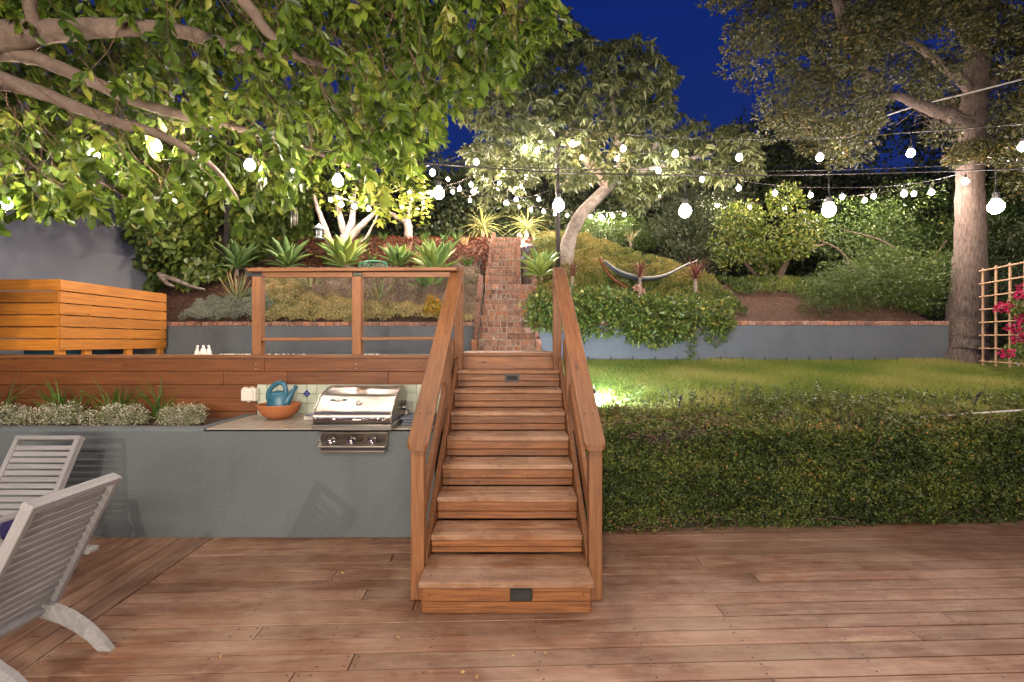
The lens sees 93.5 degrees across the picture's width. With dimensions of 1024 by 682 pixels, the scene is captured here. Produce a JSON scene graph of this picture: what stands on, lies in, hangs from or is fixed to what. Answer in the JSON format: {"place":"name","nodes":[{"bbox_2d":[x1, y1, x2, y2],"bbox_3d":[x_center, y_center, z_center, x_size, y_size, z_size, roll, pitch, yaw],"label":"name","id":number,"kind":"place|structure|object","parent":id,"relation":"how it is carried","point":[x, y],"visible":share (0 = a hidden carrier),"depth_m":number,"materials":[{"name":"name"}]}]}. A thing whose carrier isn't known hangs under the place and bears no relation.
{"place":"outdoors","nodes":[
{"label":"outdoors","id":0,"kind":"place"},
{"bbox_2d":[448,366,559,485],"bbox_3d":[-2.940,1.059,6.380,7.000,1.500,2.000,0,0,0],"label":"terrace fill","id":1,"kind":"object","parent":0,"point":[504,430],"visible":0.04,"depth_m":5.62,"materials":[{"name":"wood"}]},
{"bbox_2d":[0,354,453,365],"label":"patio","id":2,"kind":"structure","parent":1,"relation":"on","point":[251,354],"depth_m":7.09,"materials":[{"name":"brown wood"}]},
{"bbox_2d":[0,279,165,354],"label":"slatted enclosure","id":3,"kind":"object","parent":2,"relation":"on","point":[60,309],"visible":0.93,"depth_m":5.81,"materials":[{"name":"orange wood"}]},
{"bbox_2d":[109,322,473,353],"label":"retaining wall","id":4,"kind":"structure","parent":2,"relation":"on","point":[217,337],"depth_m":7.40,"materials":[{"name":"blue paint"}]},
{"bbox_2d":[0,238,1021,359],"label":"hillside","id":5,"kind":"structure","parent":0,"point":[753,303],"depth_m":8.30,"materials":[{"name":"soil"}]},
{"bbox_2d":[0,52,173,353],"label":"house wall","id":6,"kind":"structure","parent":5,"relation":"on","point":[30,248],"depth_m":9.38,"materials":[{"name":"paint"}]},
{"bbox_2d":[136,284,275,321],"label":"leaf litter","id":7,"kind":"object","parent":5,"relation":"on","point":[193,301],"visible":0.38,"depth_m":8.34,"materials":[{"name":"plant"}]},
{"bbox_2d":[114,141,314,293],"bbox_3d":[-5.544,-2.627,9.794,2.414,4.013,3.890,0,0,43],"label":"ivy hedge","id":8,"kind":"object","parent":5,"relation":"on","point":[177,254],"visible":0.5,"depth_m":8.82,"materials":[{"name":"green plant"}]},
{"bbox_2d":[178,287,274,321],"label":"silver ground cover","id":9,"kind":"object","parent":5,"relation":"on","point":[221,306],"visible":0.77,"depth_m":7.79,"materials":[{"name":"green plant"}]},
{"bbox_2d":[219,271,251,302],"bbox_3d":[-4.633,-0.909,8.151,0.505,0.549,0.507,0,0,19],"label":"aloe","id":10,"kind":"object","parent":9,"relation":"on","point":[236,290],"visible":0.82,"depth_m":8.09,"materials":[{"name":"green plant"}]},
{"bbox_2d":[209,239,262,275],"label":"agave","id":11,"kind":"object","parent":5,"relation":"on","point":[237,257],"visible":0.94,"depth_m":9.19,"materials":[{"name":"green plant"}]},
{"bbox_2d":[260,234,312,266],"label":"agave","id":12,"kind":"object","parent":5,"relation":"on","point":[286,254],"visible":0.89,"depth_m":9.44,"materials":[{"name":"green plant"}]},
{"bbox_2d":[0,0,581,239],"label":"canopy tree","id":13,"kind":"object","parent":5,"relation":"on","point":[29,29],"visible":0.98,"depth_m":3.94,"materials":[{"name":"green plant"}]},
{"bbox_2d":[1,124,107,208],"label":"string light","id":14,"kind":"object","parent":13,"relation":"hanging from","point":[11,204],"visible":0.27,"depth_m":4.11,"materials":[{"name":"white glass"}]},
{"bbox_2d":[291,207,297,227],"bbox_3d":[-2.991,-1.929,6.600,0.100,0.772,0.100,0,0,0],"label":"wind chime","id":15,"kind":"object","parent":13,"relation":"hanging from","point":[294,217],"visible":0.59,"depth_m":6.60,"materials":[{"name":"silver metal"}]},
{"bbox_2d":[52,84,1023,217],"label":"string light","id":16,"kind":"object","parent":13,"relation":"hanging from","point":[996,204],"visible":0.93,"depth_m":3.66,"materials":[{"name":"white glass"}]},
{"bbox_2d":[435,161,1023,170],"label":"overhead cable","id":17,"kind":"object","parent":16,"relation":"attached to","point":[772,170],"visible":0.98,"depth_m":3.65,"materials":[{"name":"black rubber"}]},
{"bbox_2d":[294,265,324,291],"bbox_3d":[-3.579,-1.050,8.495,0.519,0.519,0.462,0,0,-25],"label":"aloe","id":18,"kind":"object","parent":5,"relation":"on","point":[305,284],"visible":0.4,"depth_m":8.43,"materials":[{"name":"green plant"}]},
{"bbox_2d":[314,234,369,267],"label":"agave","id":19,"kind":"object","parent":5,"relation":"on","point":[347,252],"visible":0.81,"depth_m":9.38,"materials":[{"name":"green plant"}]},
{"bbox_2d":[245,267,480,276],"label":"retaining wall","id":20,"kind":"structure","parent":5,"relation":"on","point":[254,274],"depth_m":9.34,"materials":[{"name":"brown paint"}]},
{"bbox_2d":[351,260,387,280],"bbox_3d":[-2.667,-1.249,9.100,0.676,0.606,0.360,0,0,0],"label":"garden bench","id":21,"kind":"object","parent":5,"relation":"on","point":[385,263],"visible":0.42,"depth_m":9.24,"materials":[{"name":"green metal"}]},
{"bbox_2d":[308,174,432,250],"bbox_3d":[-3.018,-2.557,9.970,2.947,2.324,1.827,0,0,0],"label":"fig tree","id":22,"kind":"object","parent":5,"relation":"on","point":[348,229],"visible":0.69,"depth_m":9.91,"materials":[{"name":"green plant"}]},
{"bbox_2d":[313,223,323,239],"bbox_3d":[-3.850,-2.310,9.600,0.210,0.540,0.210,0,0,0],"label":"bird feeder","id":23,"kind":"object","parent":22,"relation":"hanging from","point":[318,227],"visible":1,"depth_m":9.57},
{"bbox_2d":[307,190,393,210],"bbox_3d":[-3.083,-2.689,9.200,1.665,0.397,0.082,0,0,0],"label":"string light","id":24,"kind":"object","parent":22,"relation":"hanging from","point":[341,204],"visible":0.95,"depth_m":9.19,"materials":[{"name":"white rubber"}]},
{"bbox_2d":[265,269,477,321],"bbox_3d":[-2.607,-0.848,8.457,4.039,1.173,1.750,0,0,0],"label":"succulent ground cover","id":25,"kind":"object","parent":5,"relation":"on","point":[321,304],"visible":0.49,"depth_m":7.95,"materials":[{"name":"green plant"}]},
{"bbox_2d":[264,234,490,270],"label":"bark mulch","id":26,"kind":"object","parent":5,"relation":"on","point":[399,239],"visible":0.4,"depth_m":10.65,"materials":[{"name":"plant"}]},
{"bbox_2d":[364,279,394,304],"bbox_3d":[-2.236,-0.837,8.205,0.462,0.531,0.511,0,0,38],"label":"aloe","id":27,"kind":"object","parent":5,"relation":"on","point":[380,290],"visible":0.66,"depth_m":8.12,"materials":[{"name":"green plant"}]},
{"bbox_2d":[301,261,479,316],"bbox_3d":[-2.244,-0.947,8.533,3.326,1.231,1.612,0,0,0],"label":"dusky ground cover","id":28,"kind":"object","parent":5,"relation":"on","point":[404,290],"visible":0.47,"depth_m":8.40,"materials":[{"name":"plant"}]},
{"bbox_2d":[378,242,417,266],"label":"agave","id":29,"kind":"object","parent":5,"relation":"on","point":[398,256],"visible":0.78,"depth_m":9.53,"materials":[{"name":"green plant"}]},
{"bbox_2d":[388,184,435,239],"bbox_3d":[-2.395,-3.185,11.599,1.260,1.596,1.856,0,0,0],"label":"fig tree","id":30,"kind":"object","parent":5,"relation":"on","point":[408,226],"visible":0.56,"depth_m":11.53,"materials":[{"name":"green plant"}]},
{"bbox_2d":[407,278,444,292],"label":"agave","id":31,"kind":"object","parent":5,"relation":"on","point":[424,282],"visible":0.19,"depth_m":8.42,"materials":[{"name":"green plant"}]},
{"bbox_2d":[420,294,441,317],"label":"golden succulents","id":32,"kind":"object","parent":5,"relation":"on","point":[431,305],"visible":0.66,"depth_m":7.70,"materials":[{"name":"yellow plant"}]},
{"bbox_2d":[406,238,463,266],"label":"agave","id":33,"kind":"object","parent":5,"relation":"on","point":[432,255],"visible":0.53,"depth_m":9.07,"materials":[{"name":"green plant"}]},
{"bbox_2d":[455,208,510,239],"bbox_3d":[-0.752,-2.682,11.665,1.486,1.124,1.508,0,0,32],"label":"dracaena","id":34,"kind":"object","parent":5,"relation":"on","point":[483,231],"visible":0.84,"depth_m":11.53,"materials":[{"name":"yellow plant"}]},
{"bbox_2d":[471,232,541,350],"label":"brick staircase","id":35,"kind":"structure","parent":5,"relation":"on","point":[498,320],"depth_m":8.24,"materials":[{"name":"brown brick"}]},
{"bbox_2d":[502,210,554,242],"bbox_3d":[0.395,-2.641,11.715,1.578,1.042,1.673,0,0,0],"label":"dracaena","id":36,"kind":"object","parent":5,"relation":"on","point":[527,226],"visible":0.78,"depth_m":11.54,"materials":[{"name":"yellow plant"}]},
{"bbox_2d":[517,247,561,279],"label":"agave","id":37,"kind":"object","parent":5,"relation":"on","point":[540,264],"visible":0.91,"depth_m":8.85,"materials":[{"name":"green plant"}]},
{"bbox_2d":[555,113,560,266],"bbox_3d":[0.893,-2.692,9.400,0.117,3.555,0.086,0,0,0],"label":"light post","id":38,"kind":"object","parent":5,"relation":"on","point":[557,154],"visible":0.51,"depth_m":9.37,"materials":[{"name":"grey metal"}]},
{"bbox_2d":[389,127,553,175],"bbox_3d":[-0.613,-3.343,8.361,3.606,1.693,0.166,0,0,-38],"label":"string light","id":39,"kind":"object","parent":38,"relation":"hanging from","point":[476,162],"visible":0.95,"depth_m":8.38,"materials":[{"name":"white glass"}]},
{"bbox_2d":[417,132,583,194],"bbox_3d":[-0.420,-3.655,9.961,3.787,1.030,0.288,0,0,18],"label":"string light","id":40,"kind":"object","parent":38,"relation":"hanging from","point":[536,151],"visible":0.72,"depth_m":10.18,"materials":[{"name":"white glass"}]},
{"bbox_2d":[560,129,968,198],"bbox_3d":[3.885,-3.198,8.520,6.169,1.903,0.872,0,0,24],"label":"string light","id":41,"kind":"object","parent":38,"relation":"hanging from","point":[965,180],"visible":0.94,"depth_m":8.17,"materials":[{"name":"white glass"}]},
{"bbox_2d":[565,124,1023,160],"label":"string light","id":42,"kind":"object","parent":38,"relation":"hanging from","point":[910,152],"visible":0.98,"depth_m":6.68,"materials":[{"name":"white glass"}]},
{"bbox_2d":[566,259,584,291],"bbox_3d":[1.075,-1.043,8.413,0.416,0.796,0.416,0,0,33],"label":"cordyline","id":43,"kind":"object","parent":5,"relation":"on","point":[572,273],"visible":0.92,"depth_m":8.38,"materials":[{"name":"red plant"}]},
{"bbox_2d":[174,81,1023,283],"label":"distant hedge","id":44,"kind":"object","parent":5,"relation":"on","point":[779,157],"visible":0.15,"depth_m":13.75,"materials":[{"name":"green plant"}]},
{"bbox_2d":[452,5,767,267],"bbox_3d":[2.327,-4.495,10.312,7.447,7.145,3.226,0,0,0],"label":"loquat tree","id":45,"kind":"object","parent":5,"relation":"on","point":[603,80],"visible":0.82,"depth_m":9.57,"materials":[{"name":"green plant"}]},
{"bbox_2d":[395,172,604,207],"bbox_3d":[-0.219,-3.407,10.887,5.072,0.853,0.337,0,0,1],"label":"string light","id":46,"kind":"object","parent":45,"relation":"hanging from","point":[472,191],"visible":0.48,"depth_m":10.89,"materials":[{"name":"black rubber"}]},
{"bbox_2d":[442,182,660,218],"bbox_3d":[1.111,-3.411,11.867,5.698,0.742,0.208,0,0,-9],"label":"string light","id":47,"kind":"object","parent":45,"relation":"hanging from","point":[567,215],"visible":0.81,"depth_m":11.88,"materials":[{"name":"black rubber"}]},
{"bbox_2d":[580,208,673,252],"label":"shrub","id":48,"kind":"object","parent":5,"relation":"on","point":[628,227],"visible":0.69,"depth_m":12.16,"materials":[{"name":"green plant"}]},
{"bbox_2d":[623,230,636,247],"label":"yucca","id":49,"kind":"object","parent":5,"relation":"on","point":[630,238],"visible":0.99,"depth_m":10.97,"materials":[{"name":"beige plant"}]},
{"bbox_2d":[528,230,737,298],"bbox_3d":[2.103,-1.504,10.144,3.606,2.575,4.140,0,0,0],"label":"mound ground cover","id":50,"kind":"object","parent":5,"relation":"on","point":[604,248],"visible":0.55,"depth_m":9.57,"materials":[{"name":"green plant"}]},
{"bbox_2d":[628,258,655,295],"bbox_3d":[2.222,-0.996,8.223,0.489,0.870,0.528,0,0,0],"label":"cordyline","id":51,"kind":"object","parent":5,"relation":"on","point":[639,270],"visible":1,"depth_m":8.22,"materials":[{"name":"red plant"}]},
{"bbox_2d":[599,257,697,287],"bbox_3d":[2.459,-1.203,8.574,1.865,0.572,0.402,0,0,-10],"label":"hammock","id":52,"kind":"object","parent":5,"relation":"on","point":[621,273],"visible":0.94,"depth_m":8.47,"materials":[{"name":"fabric"}]},
{"bbox_2d":[574,271,749,314],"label":"green ground cover","id":53,"kind":"object","parent":5,"relation":"on","point":[737,305],"visible":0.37,"depth_m":8.45,"materials":[{"name":"green plant"}]},
{"bbox_2d":[312,172,1023,317],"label":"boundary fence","id":54,"kind":"object","parent":5,"relation":"on","point":[545,187],"depth_m":16.05,"materials":[{"name":"green plant"}]},
{"bbox_2d":[682,257,711,291],"bbox_3d":[3.164,-1.024,8.278,0.549,0.870,0.529,0,0,0],"label":"cordyline","id":55,"kind":"object","parent":5,"relation":"on","point":[695,272],"visible":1,"depth_m":8.27,"materials":[{"name":"red plant"}]},
{"bbox_2d":[639,178,763,278],"bbox_3d":[4.445,-2.559,10.932,3.228,2.738,2.517,0,0,0],"label":"shrub","id":56,"kind":"object","parent":5,"relation":"on","point":[689,243],"visible":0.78,"depth_m":10.53,"materials":[{"name":"green plant"}]},
{"bbox_2d":[706,180,835,282],"bbox_3d":[4.861,-1.959,9.072,2.559,2.120,1.410,0,0,0],"label":"shrub","id":57,"kind":"object","parent":5,"relation":"on","point":[751,225],"visible":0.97,"depth_m":8.94,"materials":[{"name":"green plant"}]},
{"bbox_2d":[713,273,849,296],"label":"shrub bed weeds","id":58,"kind":"object","parent":5,"relation":"on","point":[748,284],"visible":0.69,"depth_m":8.82,"materials":[{"name":"green plant"}]},
{"bbox_2d":[726,286,929,320],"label":"leaf litter","id":59,"kind":"object","parent":5,"relation":"on","point":[824,310],"visible":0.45,"depth_m":8.05,"materials":[{"name":"brown plant"}]},
{"bbox_2d":[789,243,956,320],"bbox_3d":[6.269,-0.984,8.104,3.280,1.354,1.633,0,0,0],"label":"shrub","id":60,"kind":"object","parent":5,"relation":"on","point":[901,290],"visible":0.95,"depth_m":7.89,"materials":[{"name":"green plant"}]},
{"bbox_2d":[795,167,1023,343],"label":"shrub","id":61,"kind":"object","parent":5,"relation":"on","point":[918,243],"visible":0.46,"depth_m":9.50,"materials":[{"name":"green plant"}]},
{"bbox_2d":[947,211,1023,359],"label":"shrub","id":62,"kind":"object","parent":5,"relation":"on","point":[991,314],"visible":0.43,"depth_m":8.31,"materials":[{"name":"green plant"}]},
{"bbox_2d":[0,519,1023,681],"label":"deck","id":63,"kind":"structure","parent":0,"point":[843,603],"depth_m":3.12,"materials":[{"name":"brown wood"}]},
{"bbox_2d":[0,435,84,555],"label":"garden chair","id":64,"kind":"object","parent":63,"relation":"on","point":[13,453],"visible":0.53,"depth_m":3.82,"materials":[{"name":"grey paint"}]},
{"bbox_2d":[0,519,32,539],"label":"throw pillow","id":65,"kind":"object","parent":64,"relation":"on","point":[5,527],"visible":0.16,"depth_m":3.48,"materials":[{"name":"blue fabric"}]},
{"bbox_2d":[0,472,121,681],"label":"garden chair","id":66,"kind":"object","parent":63,"relation":"on","point":[35,589],"visible":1,"depth_m":2.61,"materials":[{"name":"grey paint"}]},
{"bbox_2d":[0,413,447,536],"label":"barbecue island","id":67,"kind":"structure","parent":63,"relation":"on","point":[250,475],"depth_m":4.36,"materials":[{"name":"teal paint"}]},
{"bbox_2d":[0,402,30,425],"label":"flower mound","id":68,"kind":"object","parent":67,"relation":"on","point":[9,412],"visible":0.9,"depth_m":4.76,"materials":[{"name":"white plant"}]},
{"bbox_2d":[1,374,35,406],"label":"strap leaf plant","id":69,"kind":"object","parent":67,"relation":"on","point":[9,395],"visible":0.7,"depth_m":5.06,"materials":[{"name":"green plant"}]},
{"bbox_2d":[10,401,87,425],"bbox_3d":[-4.598,0.715,4.796,0.649,0.251,0.409,0,0,0],"label":"flower mound","id":70,"kind":"object","parent":67,"relation":"on","point":[63,415],"visible":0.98,"depth_m":4.75,"materials":[{"name":"white plant"}]},
{"bbox_2d":[17,374,91,421],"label":"strap leaf plant","id":71,"kind":"object","parent":67,"relation":"on","point":[53,395],"visible":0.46,"depth_m":5.01,"materials":[{"name":"green plant"}]},
{"bbox_2d":[30,385,123,421],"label":"strap leaf plant","id":72,"kind":"object","parent":67,"relation":"on","point":[77,402],"visible":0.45,"depth_m":4.99,"materials":[{"name":"green plant"}]},
{"bbox_2d":[70,378,151,419],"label":"strap leaf plant","id":73,"kind":"object","parent":67,"relation":"on","point":[115,397],"visible":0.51,"depth_m":5.00,"materials":[{"name":"green plant"}]},
{"bbox_2d":[76,402,152,425],"bbox_3d":[-3.962,0.721,4.803,0.694,0.242,0.413,0,0,0],"label":"flower mound","id":74,"kind":"object","parent":67,"relation":"on","point":[128,415],"visible":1,"depth_m":4.76,"materials":[{"name":"white plant"}]},
{"bbox_2d":[109,374,187,421],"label":"strap leaf plant","id":75,"kind":"object","parent":67,"relation":"on","point":[157,403],"visible":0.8,"depth_m":4.99,"materials":[{"name":"green plant"}]},
{"bbox_2d":[153,401,209,425],"bbox_3d":[-3.270,0.719,4.791,0.480,0.246,0.393,0,0,0],"label":"flower mound","id":76,"kind":"object","parent":67,"relation":"on","point":[186,415],"visible":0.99,"depth_m":4.73,"materials":[{"name":"white plant"}]},
{"bbox_2d":[0,355,428,417],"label":"fascia wall","id":77,"kind":"structure","parent":67,"relation":"on","point":[215,384],"depth_m":5.25,"materials":[{"name":"brown wood"}]},
{"bbox_2d":[193,345,212,354],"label":"figurines","id":78,"kind":"object","parent":77,"relation":"on","point":[203,351],"visible":1,"depth_m":5.32,"materials":[{"name":"beige ceramic"}]},
{"bbox_2d":[241,387,258,401],"bbox_3d":[-2.827,0.576,5.189,0.150,0.163,0.112,0,0,0],"label":"outlet box","id":79,"kind":"object","parent":77,"relation":"attached to","point":[250,394],"visible":1,"depth_m":5.14,"materials":[{"name":"beige plastic"}]},
{"bbox_2d":[257,384,440,413],"bbox_3d":[-1.740,0.633,5.267,2.090,0.326,0.032,0,0,0],"label":"tile backsplash","id":80,"kind":"object","parent":77,"relation":"attached to","point":[307,395],"visible":0.26,"depth_m":5.25,"materials":[{"name":"beige tile"}]},
{"bbox_2d":[247,267,457,354],"bbox_3d":[-1.762,-0.330,5.360,2.304,0.966,0.150,0,0,0],"label":"guard rail","id":81,"kind":"object","parent":77,"relation":"on","point":[357,338],"visible":0.9,"depth_m":5.32,"materials":[{"name":"brown wood"}]},
{"bbox_2d":[256,401,301,419],"bbox_3d":[-2.385,0.716,4.930,0.428,0.150,0.428,0,0,0],"label":"planting bowl","id":82,"kind":"object","parent":67,"relation":"on","point":[280,412],"visible":0.92,"depth_m":4.79,"materials":[{"name":"ceramic"}]},
{"bbox_2d":[266,380,297,405],"bbox_3d":[-2.357,0.587,4.930,0.328,0.368,0.170,0,0,0],"label":"watering can","id":83,"kind":"object","parent":82,"relation":"in","point":[279,398],"visible":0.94,"depth_m":4.90,"materials":[{"name":"teal plastic"}]},
{"bbox_2d":[312,385,408,452],"bbox_3d":[-1.387,0.707,4.486,0.737,0.564,0.688,0,0,0],"label":"gas grill","id":84,"kind":"object","parent":67,"relation":"on","point":[355,419],"visible":0.99,"depth_m":4.27,"materials":[{"name":"metal"}]},
{"bbox_2d":[400,414,435,424],"bbox_3d":[-0.884,0.752,4.620,0.322,0.074,0.260,0,0,0],"label":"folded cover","id":85,"kind":"object","parent":67,"relation":"on","point":[407,419],"visible":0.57,"depth_m":4.50,"materials":[{"name":"grey fabric"}]},
{"bbox_2d":[407,267,604,612],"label":"wooden staircase","id":86,"kind":"structure","parent":63,"relation":"on","point":[485,583],"depth_m":3.81,"materials":[{"name":"brown wood"}]},
{"bbox_2d":[505,374,518,380],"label":"step light","id":87,"kind":"object","parent":86,"relation":"attached to","point":[511,377],"visible":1,"depth_m":5.18,"materials":[{"name":"black plastic"}]},
{"bbox_2d":[510,588,531,600],"bbox_3d":[0.060,1.640,3.114,0.142,0.083,0.025,0,0,0],"label":"step light","id":88,"kind":"object","parent":86,"relation":"attached to","point":[520,594],"visible":1,"depth_m":3.11,"materials":[{"name":"black plastic"}]},
{"bbox_2d":[560,395,1023,536],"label":"clipped hedge","id":89,"kind":"object","parent":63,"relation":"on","point":[710,469],"visible":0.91,"depth_m":4.64,"materials":[{"name":"green plant"}]},
{"bbox_2d":[920,409,1023,417],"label":"irrigation pipe","id":90,"kind":"object","parent":89,"relation":"on","point":[1002,411],"visible":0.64,"depth_m":5.07,"materials":[{"name":"plastic"}]},
{"bbox_2d":[442,483,582,519],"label":"ground","id":91,"kind":"structure","parent":0,"point":[509,518],"depth_m":7.13,"materials":[{"name":"brown wood"}]},
{"bbox_2d":[42,0,1023,171],"label":"sky","id":92,"kind":"structure","parent":0,"point":[685,32],"materials":[{"name":"blue"}]},
{"bbox_2d":[562,356,1023,425],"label":"lawn","id":93,"kind":"structure","parent":0,"point":[1005,420],"depth_m":6.16,"materials":[{"name":"plant"}]},
{"bbox_2d":[684,337,698,360],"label":"trailing vine","id":94,"kind":"object","parent":93,"relation":"on","point":[693,355],"visible":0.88,"depth_m":7.32,"materials":[{"name":"green plant"}]},
{"bbox_2d":[539,321,948,360],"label":"retaining wall","id":95,"kind":"structure","parent":93,"relation":"on","point":[815,340],"depth_m":7.40,"materials":[{"name":"blue paint"}]},
{"bbox_2d":[518,283,738,350],"bbox_3d":[1.829,-0.326,7.470,3.490,1.123,1.344,0,0,0],"label":"shrub","id":96,"kind":"object","parent":95,"relation":"on","point":[633,311],"visible":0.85,"depth_m":7.17,"materials":[{"name":"green plant"}]},
{"bbox_2d":[593,379,1023,421],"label":"weeds","id":97,"kind":"object","parent":93,"relation":"on","point":[693,393],"visible":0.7,"depth_m":5.36,"materials":[{"name":"green plant"}]},
{"bbox_2d":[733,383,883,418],"bbox_3d":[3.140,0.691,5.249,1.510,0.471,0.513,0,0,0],"label":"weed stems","id":98,"kind":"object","parent":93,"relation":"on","point":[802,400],"visible":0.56,"depth_m":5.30,"materials":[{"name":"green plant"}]},
{"bbox_2d":[695,0,1023,363],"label":"evergreen tree","id":99,"kind":"object","parent":93,"relation":"on","point":[862,42],"visible":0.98,"depth_m":7.23,"materials":[{"name":"green plant"}]},
{"bbox_2d":[683,179,950,208],"bbox_3d":[5.783,-2.911,9.606,4.556,0.587,0.246,0,0,26],"label":"string light","id":100,"kind":"object","parent":99,"relation":"hanging from","point":[842,196],"visible":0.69,"depth_m":9.16,"materials":[{"name":"black rubber"}]},
{"bbox_2d":[887,78,1023,115],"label":"overhead cable","id":101,"kind":"object","parent":99,"relation":"attached to","point":[963,94],"visible":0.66,"depth_m":7.43,"materials":[{"name":"grey plastic"}]},
{"bbox_2d":[916,389,1023,425],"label":"weeds","id":102,"kind":"object","parent":93,"relation":"on","point":[987,398],"visible":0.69,"depth_m":5.22,"materials":[{"name":"green plant"}]},
{"bbox_2d":[979,262,1023,367],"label":"trellis","id":103,"kind":"object","parent":93,"relation":"on","point":[1010,321],"visible":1,"depth_m":6.75,"materials":[{"name":"brown wood"}]},
{"bbox_2d":[993,282,1023,365],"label":"bougainvillea","id":104,"kind":"object","parent":103,"relation":"attached to","point":[1018,346],"visible":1,"depth_m":6.21,"materials":[{"name":"pink plant"}]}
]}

